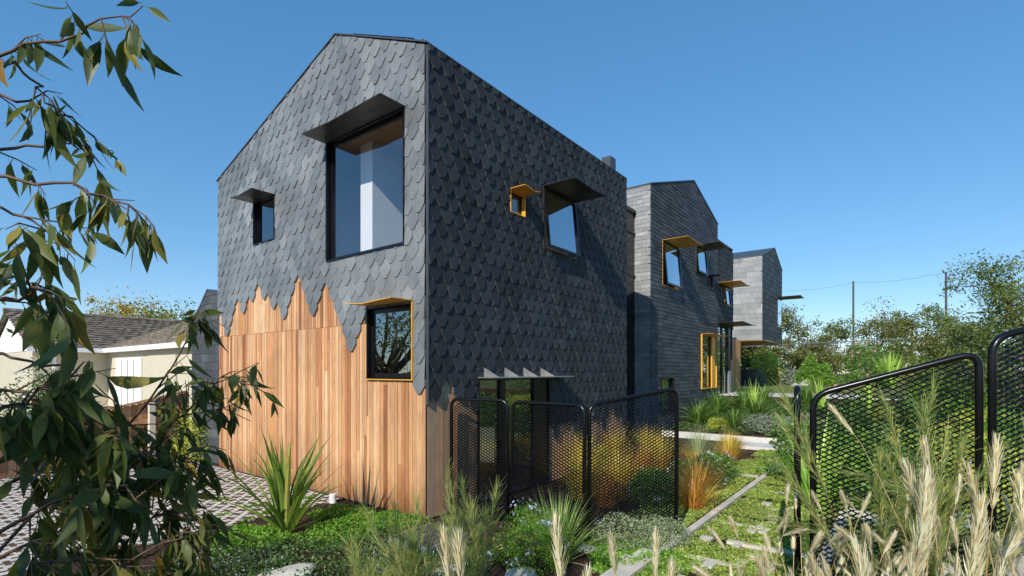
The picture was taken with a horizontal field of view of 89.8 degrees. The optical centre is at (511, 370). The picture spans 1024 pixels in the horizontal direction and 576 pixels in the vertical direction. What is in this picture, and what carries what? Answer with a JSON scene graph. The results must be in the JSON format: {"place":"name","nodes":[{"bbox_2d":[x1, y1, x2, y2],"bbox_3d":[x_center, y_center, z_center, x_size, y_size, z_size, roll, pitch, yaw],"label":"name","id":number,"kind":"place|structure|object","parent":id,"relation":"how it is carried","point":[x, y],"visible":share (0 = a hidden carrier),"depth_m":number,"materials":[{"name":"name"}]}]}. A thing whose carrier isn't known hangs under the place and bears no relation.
{"place":"outdoors","nodes":[
{"label":"outdoors","id":0,"kind":"place"},
{"bbox_2d":[0,460,341,575],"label":"driveway","id":1,"kind":"structure","parent":0,"point":[11,504],"depth_m":7.83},
{"bbox_2d":[435,522,466,575],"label":"plume grass","id":2,"kind":"object","parent":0,"point":[459,550],"depth_m":1.56,"materials":[{"name":"plant"}]},
{"bbox_2d":[0,0,1023,373],"label":"sky","id":3,"kind":"structure","parent":0,"point":[873,142],"materials":[{"name":"blue"}]},
{"bbox_2d":[52,372,1023,575],"bbox_3d":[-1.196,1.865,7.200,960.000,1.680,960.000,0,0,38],"label":"ground","id":4,"kind":"structure","parent":0,"point":[573,569],"depth_m":6.52,"materials":[{"name":"plant"}]},
{"bbox_2d":[0,355,54,416],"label":"white flower bush","id":5,"kind":"object","parent":4,"relation":"on","point":[32,386],"visible":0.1,"depth_m":16.70,"materials":[{"name":"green plant"}]},
{"bbox_2d":[0,391,188,478],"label":"paling fence","id":6,"kind":"object","parent":4,"relation":"on","point":[144,416],"visible":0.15,"depth_m":11.92,"materials":[{"name":"wood"}]},
{"bbox_2d":[0,308,191,454],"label":"neighbour house","id":7,"kind":"structure","parent":4,"relation":"on","point":[133,346],"depth_m":20.96,"materials":[{"name":"paint"}]},
{"bbox_2d":[116,358,142,405],"bbox_3d":[-14.800,0.900,19.823,2.880,2.760,0.066,0,0,38],"label":"shuttered window","id":8,"kind":"structure","parent":7,"relation":"in","point":[125,366],"depth_m":19.68,"materials":[{"name":"wood"}]},
{"bbox_2d":[148,354,176,398],"bbox_3d":[-12.087,0.870,17.741,2.520,2.820,0.058,0,0,38],"label":"garage door","id":9,"kind":"structure","parent":7,"relation":"in","point":[158,365],"depth_m":17.80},
{"bbox_2d":[82,293,147,316],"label":"skyline tree","id":10,"kind":"object","parent":4,"relation":"on","point":[119,305],"visible":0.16,"depth_m":71.67,"materials":[{"name":"green plant"}]},
{"bbox_2d":[105,286,177,319],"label":"skyline tree","id":11,"kind":"object","parent":4,"relation":"on","point":[133,315],"visible":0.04,"depth_m":70.73,"materials":[{"name":"green plant"}]},
{"bbox_2d":[0,0,283,575],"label":"eucalyptus tree","id":12,"kind":"object","parent":4,"relation":"on","point":[106,489],"visible":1,"depth_m":1.35,"materials":[{"name":"green plant"}]},
{"bbox_2d":[128,294,197,319],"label":"skyline tree","id":13,"kind":"object","parent":4,"relation":"on","point":[160,314],"visible":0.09,"depth_m":62.30,"materials":[{"name":"green plant"}]},
{"bbox_2d":[169,401,210,460],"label":"fence bush","id":14,"kind":"object","parent":4,"relation":"on","point":[190,426],"visible":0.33,"depth_m":11.93,"materials":[{"name":"green plant"}]},
{"bbox_2d":[215,424,353,532],"bbox_3d":[-2.817,1.416,6.608,2.251,1.395,2.145,0,0,-26],"label":"flax plant","id":15,"kind":"object","parent":4,"relation":"on","point":[284,515],"visible":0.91,"depth_m":6.58,"materials":[{"name":"plant"}]},
{"bbox_2d":[256,563,315,575],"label":"flat stone","id":16,"kind":"object","parent":4,"relation":"on","point":[289,570],"visible":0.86,"depth_m":5.26,"materials":[{"name":"stone"}]},
{"bbox_2d":[199,503,425,555],"bbox_3d":[-2.580,2.052,6.728,1.946,0.182,2.619,0,0,38],"label":"ground cover","id":17,"kind":"object","parent":4,"relation":"on","point":[343,519],"visible":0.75,"depth_m":6.70,"materials":[{"name":"plant"}]},
{"bbox_2d":[142,524,509,575],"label":"ground cover","id":18,"kind":"object","parent":4,"relation":"on","point":[273,562],"visible":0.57,"depth_m":5.69,"materials":[{"name":"plant"}]},
{"bbox_2d":[335,528,407,575],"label":"needle bush","id":19,"kind":"object","parent":4,"relation":"on","point":[355,563],"visible":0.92,"depth_m":4.11,"materials":[{"name":"plant"}]},
{"bbox_2d":[349,482,457,575],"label":"needle bush","id":20,"kind":"object","parent":4,"relation":"on","point":[412,568],"visible":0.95,"depth_m":3.96,"materials":[{"name":"plant"}]},
{"bbox_2d":[389,524,468,556],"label":"flowering shrub","id":21,"kind":"object","parent":4,"relation":"on","point":[433,535],"visible":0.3,"depth_m":6.19,"materials":[{"name":"plant"}]},
{"bbox_2d":[405,455,506,575],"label":"needle bush","id":22,"kind":"object","parent":4,"relation":"on","point":[474,534],"visible":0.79,"depth_m":4.26,"materials":[{"name":"plant"}]},
{"bbox_2d":[450,397,509,522],"bbox_3d":[-0.471,1.242,7.296,0.949,1.717,0.053,0,0,24],"label":"screen","id":23,"kind":"object","parent":4,"relation":"on","point":[507,444],"visible":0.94,"depth_m":7.27,"materials":[{"name":"black metal"}]},
{"bbox_2d":[191,33,802,519],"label":"slate clad house","id":24,"kind":"structure","parent":4,"relation":"on","point":[415,237],"depth_m":9.03,"materials":[{"name":"stone"}]},
{"bbox_2d":[230,188,274,245],"bbox_3d":[-4.881,-2.900,9.810,0.845,0.844,0.600,0,0,38],"label":"window","id":25,"kind":"structure","parent":24,"relation":"in","point":[259,198],"depth_m":9.94,"materials":[{"name":"black metal"}]},
{"bbox_2d":[301,93,404,261],"bbox_3d":[-2.426,-2.825,7.916,2.006,2.002,0.606,0,0,38],"label":"window","id":26,"kind":"structure","parent":24,"relation":"in","point":[379,111],"depth_m":8.04,"materials":[{"name":"black metal"}]},
{"bbox_2d":[344,297,413,379],"bbox_3d":[-1.908,-0.436,7.551,1.076,1.147,0.552,0,0,38],"label":"window","id":27,"kind":"structure","parent":24,"relation":"in","point":[389,329],"depth_m":7.70,"materials":[{"name":"glass"}]},
{"bbox_2d":[510,184,539,217],"bbox_3d":[0.163,-2.873,8.769,0.480,0.394,0.454,0,0,38],"label":"window","id":28,"kind":"structure","parent":24,"relation":"in","point":[520,192],"depth_m":8.86,"materials":[{"name":"yellow metal"}]},
{"bbox_2d":[477,367,573,503],"bbox_3d":[0.248,1.008,8.898,0.504,2.136,2.388,0,0,38],"label":"glazed door","id":29,"kind":"structure","parent":24,"relation":"in","point":[510,389],"depth_m":8.85,"materials":[{"name":"glass"}]},
{"bbox_2d":[543,177,606,258],"bbox_3d":[1.140,-2.822,9.736,0.848,1.156,1.205,0,0,38],"label":"window","id":30,"kind":"structure","parent":24,"relation":"in","point":[561,198],"depth_m":9.77,"materials":[{"name":"brown metal"}]},
{"bbox_2d":[661,377,673,412],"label":"window","id":31,"kind":"structure","parent":24,"relation":"in","point":[666,382],"depth_m":17.05,"materials":[{"name":"black glass"}]},
{"bbox_2d":[662,236,702,289],"bbox_3d":[5.573,-3.497,16.927,0.972,1.450,1.480,0,0,38],"label":"window","id":32,"kind":"structure","parent":24,"relation":"in","point":[672,246],"depth_m":17.00,"materials":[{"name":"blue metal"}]},
{"bbox_2d":[701,333,721,388],"bbox_3d":[7.942,-0.356,20.291,0.624,2.116,1.936,0,0,38],"label":"window","id":33,"kind":"structure","parent":24,"relation":"in","point":[708,340],"depth_m":20.57,"materials":[{"name":"yellow metal"}]},
{"bbox_2d":[695,241,728,276],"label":"window","id":34,"kind":"structure","parent":24,"relation":"in","point":[701,251],"depth_m":19.44,"materials":[{"name":"blue metal"}]},
{"bbox_2d":[718,327,727,393],"bbox_3d":[9.022,-0.480,22.126,0.096,3.000,1.560,0,0,38],"label":"glazed door","id":35,"kind":"structure","parent":24,"relation":"in","point":[722,340],"depth_m":22.08,"materials":[{"name":"glass"}]},
{"bbox_2d":[505,566,536,575],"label":"flat stone","id":36,"kind":"object","parent":4,"relation":"on","point":[510,572],"visible":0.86,"depth_m":5.29,"materials":[{"name":"stone"}]},
{"bbox_2d":[484,497,578,575],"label":"flowering bush","id":37,"kind":"object","parent":4,"relation":"on","point":[514,547],"visible":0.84,"depth_m":5.52,"materials":[{"name":"green plant"}]},
{"bbox_2d":[510,400,586,541],"bbox_3d":[0.444,1.245,6.546,1.134,1.711,0.053,0,0,36],"label":"screen","id":38,"kind":"object","parent":4,"relation":"on","point":[583,442],"visible":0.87,"depth_m":6.52,"materials":[{"name":"black metal"}]},
{"bbox_2d":[497,483,619,572],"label":"tussock grass","id":39,"kind":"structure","parent":4,"relation":"on","point":[563,523],"depth_m":5.64,"materials":[{"name":"plant"}]},
{"bbox_2d":[542,444,626,500],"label":"golden grass","id":40,"kind":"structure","parent":4,"relation":"on","point":[572,474],"depth_m":8.31,"materials":[{"name":"plant"}]},
{"bbox_2d":[570,462,648,517],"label":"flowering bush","id":41,"kind":"object","parent":4,"relation":"on","point":[606,485],"visible":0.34,"depth_m":7.85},
{"bbox_2d":[593,442,648,496],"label":"golden grass","id":42,"kind":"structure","parent":4,"relation":"on","point":[612,465],"depth_m":8.49,"materials":[{"name":"plant"}]},
{"bbox_2d":[590,510,673,551],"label":"bush","id":43,"kind":"object","parent":4,"relation":"on","point":[630,527],"visible":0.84,"depth_m":6.14,"materials":[{"name":"green plant"}]},
{"bbox_2d":[587,388,678,540],"bbox_3d":[1.542,1.160,6.480,1.293,1.880,0.053,0,0,-17],"label":"screen","id":44,"kind":"object","parent":4,"relation":"on","point":[675,447],"visible":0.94,"depth_m":6.48,"materials":[{"name":"black metal"}]},
{"bbox_2d":[575,534,693,575],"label":"ground cover","id":45,"kind":"object","parent":4,"relation":"on","point":[599,567],"visible":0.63,"depth_m":5.67,"materials":[{"name":"plant"}]},
{"bbox_2d":[618,465,689,506],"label":"garden bush","id":46,"kind":"object","parent":4,"relation":"on","point":[651,485],"visible":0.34,"depth_m":8.13,"materials":[{"name":"green plant"}]},
{"bbox_2d":[629,512,693,549],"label":"bush","id":47,"kind":"object","parent":4,"relation":"on","point":[685,535],"visible":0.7,"depth_m":6.25,"materials":[{"name":"green plant"}]},
{"bbox_2d":[600,449,777,551],"bbox_3d":[4.022,2.079,9.792,0.956,0.104,9.743,0,0,38],"label":"path cover","id":48,"kind":"object","parent":4,"relation":"on","point":[747,466],"visible":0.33,"depth_m":8.58,"materials":[{"name":"plant"}]},
{"bbox_2d":[659,450,735,490],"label":"garden bush","id":49,"kind":"object","parent":4,"relation":"on","point":[719,475],"visible":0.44,"depth_m":9.31,"materials":[{"name":"green plant"}]},
{"bbox_2d":[655,457,740,513],"bbox_3d":[2.799,1.703,7.828,1.592,0.822,1.578,0,0,38],"label":"rust sedge","id":50,"kind":"object","parent":4,"relation":"on","point":[695,498],"visible":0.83,"depth_m":7.74,"materials":[{"name":"plant"}]},
{"bbox_2d":[680,397,720,427],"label":"strappy lily","id":51,"kind":"object","parent":4,"relation":"on","point":[698,413],"visible":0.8,"depth_m":16.85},
{"bbox_2d":[673,456,731,491],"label":"rust sedge","id":52,"kind":"object","parent":4,"relation":"on","point":[698,472],"visible":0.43,"depth_m":9.04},
{"bbox_2d":[679,421,747,459],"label":"blue grass","id":53,"kind":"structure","parent":4,"relation":"on","point":[701,445],"depth_m":10.58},
{"bbox_2d":[688,450,744,478],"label":"garden bush","id":54,"kind":"object","parent":4,"relation":"on","point":[733,471],"visible":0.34,"depth_m":10.02,"materials":[{"name":"green plant"}]},
{"bbox_2d":[698,384,741,414],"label":"strappy lily","id":55,"kind":"object","parent":4,"relation":"on","point":[715,399],"visible":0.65,"depth_m":18.12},
{"bbox_2d":[711,405,758,433],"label":"strappy lily","id":56,"kind":"object","parent":4,"relation":"on","point":[733,421],"visible":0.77,"depth_m":15.80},
{"bbox_2d":[635,470,847,575],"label":"path cover","id":57,"kind":"object","parent":4,"relation":"on","point":[700,546],"visible":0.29,"depth_m":6.47,"materials":[{"name":"plant"}]},
{"bbox_2d":[723,382,768,411],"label":"strappy lily","id":58,"kind":"object","parent":4,"relation":"on","point":[744,396],"visible":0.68,"depth_m":18.66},
{"bbox_2d":[735,392,780,418],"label":"strappy lily","id":59,"kind":"object","parent":4,"relation":"on","point":[759,407],"visible":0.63,"depth_m":16.95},
{"bbox_2d":[736,412,793,434],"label":"bed bush","id":60,"kind":"object","parent":4,"relation":"on","point":[766,421],"visible":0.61,"depth_m":15.47,"materials":[{"name":"green plant"}]},
{"bbox_2d":[707,491,845,575],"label":"plume grass","id":61,"kind":"object","parent":4,"relation":"on","point":[713,533],"depth_m":3.22,"materials":[{"name":"plant"}]},
{"bbox_2d":[794,385,800,575],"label":"gate","id":62,"kind":"structure","parent":4,"relation":"on","point":[797,467],"depth_m":4.30,"materials":[{"name":"black metal"}]},
{"bbox_2d":[690,530,918,575],"bbox_3d":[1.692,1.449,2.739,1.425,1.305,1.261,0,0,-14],"label":"plume grass","id":63,"kind":"object","parent":4,"relation":"on","point":[817,541],"depth_m":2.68,"materials":[{"name":"plant"}]},
{"bbox_2d":[753,413,875,485],"bbox_3d":[5.835,1.502,9.963,2.054,1.391,2.074,0,0,41],"label":"garden bush","id":64,"kind":"object","parent":4,"relation":"on","point":[785,447],"visible":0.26,"depth_m":9.98,"materials":[{"name":"green plant"}]},
{"bbox_2d":[760,409,876,512],"bbox_3d":[4.531,1.316,7.531,1.639,1.601,2.044,0,0,38],"label":"flax plant","id":65,"kind":"object","parent":4,"relation":"on","point":[805,477],"visible":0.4,"depth_m":7.53,"materials":[{"name":"plant"}]},
{"bbox_2d":[671,396,986,441],"bbox_3d":[10.180,1.461,16.460,8.267,1.011,6.108,0,0,38],"label":"bed cover","id":66,"kind":"object","parent":4,"relation":"on","point":[688,425],"visible":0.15,"depth_m":16.70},
{"bbox_2d":[749,381,919,575],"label":"needle bush","id":67,"kind":"object","parent":4,"relation":"on","point":[878,484],"visible":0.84,"depth_m":3.33,"materials":[{"name":"plant"}]},
{"bbox_2d":[662,430,1008,456],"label":"kerb","id":68,"kind":"structure","parent":4,"relation":"on","point":[751,439],"depth_m":15.37,"materials":[{"name":"concrete"}]},
{"bbox_2d":[750,482,955,575],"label":"plume grass","id":69,"kind":"object","parent":4,"relation":"on","point":[826,569],"depth_m":3.02,"materials":[{"name":"plant"}]},
{"bbox_2d":[822,398,886,431],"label":"shrub","id":70,"kind":"object","parent":4,"relation":"on","point":[852,418],"visible":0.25,"depth_m":14.51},
{"bbox_2d":[749,529,961,575],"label":"plume grass","id":71,"kind":"object","parent":4,"relation":"on","point":[893,536],"depth_m":2.62,"materials":[{"name":"plant"}]},
{"bbox_2d":[801,428,963,517],"bbox_3d":[5.574,1.540,7.886,2.066,1.304,2.072,0,0,26],"label":"garden bush","id":72,"kind":"object","parent":4,"relation":"on","point":[862,459],"visible":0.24,"depth_m":7.68,"materials":[{"name":"green plant"}]},
{"bbox_2d":[810,353,983,575],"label":"screen","id":73,"kind":"object","parent":4,"relation":"on","point":[978,403],"visible":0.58,"depth_m":4.12,"materials":[{"name":"black metal"}]},
{"bbox_2d":[862,419,955,468],"bbox_3d":[8.435,1.602,10.771,2.108,1.184,2.024,0,0,36],"label":"garden bush","id":74,"kind":"object","parent":4,"relation":"on","point":[881,427],"visible":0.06,"depth_m":10.72,"materials":[{"name":"green plant"}]},
{"bbox_2d":[869,395,954,427],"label":"strappy lily","id":75,"kind":"object","parent":4,"relation":"on","point":[909,415],"visible":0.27,"depth_m":14.28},
{"bbox_2d":[845,463,993,575],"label":"plume grass","id":76,"kind":"object","parent":4,"relation":"on","point":[973,565],"depth_m":1.49,"materials":[{"name":"plant"}]},
{"bbox_2d":[818,472,1023,575],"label":"plume grass","id":77,"kind":"object","parent":4,"relation":"on","point":[870,534],"depth_m":2.68,"materials":[{"name":"plant"}]},
{"bbox_2d":[830,474,1015,574],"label":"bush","id":78,"kind":"object","parent":4,"relation":"on","point":[954,551],"visible":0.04,"depth_m":6.49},
{"bbox_2d":[828,403,1023,575],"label":"plume grass","id":79,"kind":"object","parent":4,"relation":"on","point":[841,420],"depth_m":2.82,"materials":[{"name":"plant"}]},
{"bbox_2d":[833,370,1023,575],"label":"needle bush","id":80,"kind":"object","parent":4,"relation":"on","point":[947,506],"visible":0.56,"depth_m":3.16,"materials":[{"name":"plant"}]},
{"bbox_2d":[901,368,998,417],"bbox_3d":[13.439,0.717,15.845,2.229,1.614,2.216,0,0,-35],"label":"garden bush","id":81,"kind":"object","parent":4,"relation":"on","point":[950,400],"visible":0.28,"depth_m":15.54,"materials":[{"name":"green plant"}]},
{"bbox_2d":[877,424,1023,518],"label":"garden bush","id":82,"kind":"object","parent":4,"relation":"on","point":[985,450],"visible":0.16,"depth_m":7.91,"materials":[{"name":"green plant"}]},
{"bbox_2d":[881,432,1023,575],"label":"plume grass","id":83,"kind":"object","parent":4,"relation":"on","point":[1018,488],"depth_m":1.86,"materials":[{"name":"plant"}]},
{"bbox_2d":[882,312,1023,409],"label":"feathery tree","id":84,"kind":"object","parent":4,"relation":"on","point":[931,343],"visible":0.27,"depth_m":17.28,"materials":[{"name":"green plant"}]},
{"bbox_2d":[901,533,1019,575],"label":"plume grass","id":85,"kind":"object","parent":4,"relation":"on","point":[1011,560],"depth_m":2.96,"materials":[{"name":"plant"}]},
{"bbox_2d":[902,248,1023,412],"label":"feathery tree","id":86,"kind":"object","parent":4,"relation":"on","point":[1013,313],"visible":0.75,"depth_m":14.90,"materials":[{"name":"green plant"}]},
{"bbox_2d":[940,406,1022,448],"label":"garden bush","id":87,"kind":"object","parent":4,"relation":"on","point":[969,419],"visible":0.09,"depth_m":12.41,"materials":[{"name":"green plant"}]},
{"bbox_2d":[953,405,1023,479],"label":"garden bush","id":88,"kind":"object","parent":4,"relation":"on","point":[1003,426],"visible":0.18,"depth_m":10.32,"materials":[{"name":"green plant"}]},
{"bbox_2d":[987,327,1023,575],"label":"screen","id":89,"kind":"object","parent":4,"relation":"on","point":[992,387],"visible":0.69,"depth_m":3.84,"materials":[{"name":"black metal"}]},
{"bbox_2d":[992,524,1023,575],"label":"boulder","id":90,"kind":"object","parent":4,"relation":"on","point":[1019,572],"visible":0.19,"depth_m":3.22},
{"bbox_2d":[549,508,592,575],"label":"plume grass","id":91,"kind":"object","parent":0,"point":[559,561],"depth_m":1.53,"materials":[{"name":"plant"}]},
{"bbox_2d":[606,525,677,575],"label":"plume grass","id":92,"kind":"object","parent":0,"point":[655,553],"depth_m":1.87,"materials":[{"name":"plant"}]},
{"bbox_2d":[632,429,692,470],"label":"golden grass","id":93,"kind":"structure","parent":0,"point":[662,462],"depth_m":10.73,"materials":[{"name":"plant"}]},
{"bbox_2d":[577,468,856,575],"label":"path","id":94,"kind":"structure","parent":0,"point":[627,569],"depth_m":6.12,"materials":[{"name":"concrete"}]},
{"bbox_2d":[707,428,747,457],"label":"golden grass","id":95,"kind":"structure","parent":0,"point":[725,441],"depth_m":12.39,"materials":[{"name":"plant"}]},
{"bbox_2d":[732,379,1023,402],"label":"lawn","id":96,"kind":"structure","parent":0,"point":[786,387],"depth_m":27.54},
{"bbox_2d":[741,369,757,384],"bbox_3d":[16.320,0.444,36.000,1.632,1.152,1.632,0,0,38],"label":"garden tub","id":97,"kind":"object","parent":96,"relation":"on","point":[747,375],"visible":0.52,"depth_m":35.39,"materials":[{"name":"plastic"}]},
{"bbox_2d":[741,345,785,380],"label":"garden tree","id":98,"kind":"object","parent":96,"relation":"on","point":[745,361],"visible":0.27,"depth_m":40.56,"materials":[{"name":"green plant"}]},
{"bbox_2d":[750,350,793,384],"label":"garden bush","id":99,"kind":"object","parent":96,"relation":"on","point":[770,369],"visible":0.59,"depth_m":37.31,"materials":[{"name":"green plant"}]},
{"bbox_2d":[767,302,804,374],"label":"garden tree","id":100,"kind":"object","parent":96,"relation":"on","point":[785,316],"visible":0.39,"depth_m":42.87,"materials":[{"name":"green plant"}]},
{"bbox_2d":[767,363,804,384],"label":"garden bush","id":101,"kind":"object","parent":96,"relation":"on","point":[791,378],"visible":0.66,"depth_m":36.69,"materials":[{"name":"green plant"}]},
{"bbox_2d":[779,315,848,370],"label":"garden tree","id":102,"kind":"object","parent":96,"relation":"on","point":[812,348],"visible":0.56,"depth_m":43.35,"materials":[{"name":"green plant"}]},
{"bbox_2d":[794,352,840,385],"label":"garden bush","id":103,"kind":"object","parent":96,"relation":"on","point":[823,370],"visible":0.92,"depth_m":35.03,"materials":[{"name":"green plant"}]},
{"bbox_2d":[788,345,852,381],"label":"garden tree","id":104,"kind":"object","parent":96,"relation":"on","point":[825,357],"visible":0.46,"depth_m":41.19,"materials":[{"name":"green plant"}]},
{"bbox_2d":[814,316,872,378],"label":"garden tree","id":105,"kind":"object","parent":96,"relation":"on","point":[843,332],"visible":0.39,"depth_m":44.97,"materials":[{"name":"green plant"}]},
{"bbox_2d":[741,336,960,383],"bbox_3d":[20.337,-0.467,37.110,0.081,2.975,20.091,0,0,-29],"label":"wire fence","id":106,"kind":"object","parent":96,"relation":"on","point":[752,347],"visible":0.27,"depth_m":34.75,"materials":[{"name":"metal"}]},
{"bbox_2d":[834,337,897,386],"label":"garden bush","id":107,"kind":"object","parent":96,"relation":"on","point":[854,372],"visible":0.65,"depth_m":32.21,"materials":[{"name":"green plant"}]},
{"bbox_2d":[845,296,911,376],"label":"garden tree","id":108,"kind":"object","parent":96,"relation":"on","point":[883,325],"visible":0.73,"depth_m":44.66,"materials":[{"name":"green plant"}]},
{"bbox_2d":[842,334,918,381],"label":"garden tree","id":109,"kind":"object","parent":96,"relation":"on","point":[890,347],"visible":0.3,"depth_m":40.71,"materials":[{"name":"green plant"}]},
{"bbox_2d":[874,348,919,388],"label":"sword plant","id":110,"kind":"object","parent":96,"relation":"on","point":[891,365],"visible":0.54,"depth_m":27.43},
{"bbox_2d":[879,310,947,368],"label":"garden tree","id":111,"kind":"object","parent":96,"relation":"on","point":[913,322],"visible":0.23,"depth_m":44.62,"materials":[{"name":"green plant"}]},
{"bbox_2d":[906,302,1007,348],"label":"garden tree","id":112,"kind":"object","parent":96,"relation":"on","point":[929,309],"visible":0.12,"depth_m":44.73,"materials":[{"name":"green plant"}]},
{"bbox_2d":[930,312,1005,361],"bbox_3d":[35.061,-1.782,39.370,5.083,5.724,4.785,0,0,0],"label":"garden tree","id":113,"kind":"object","parent":96,"relation":"on","point":[950,318],"visible":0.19,"depth_m":38.88,"materials":[{"name":"green plant"}]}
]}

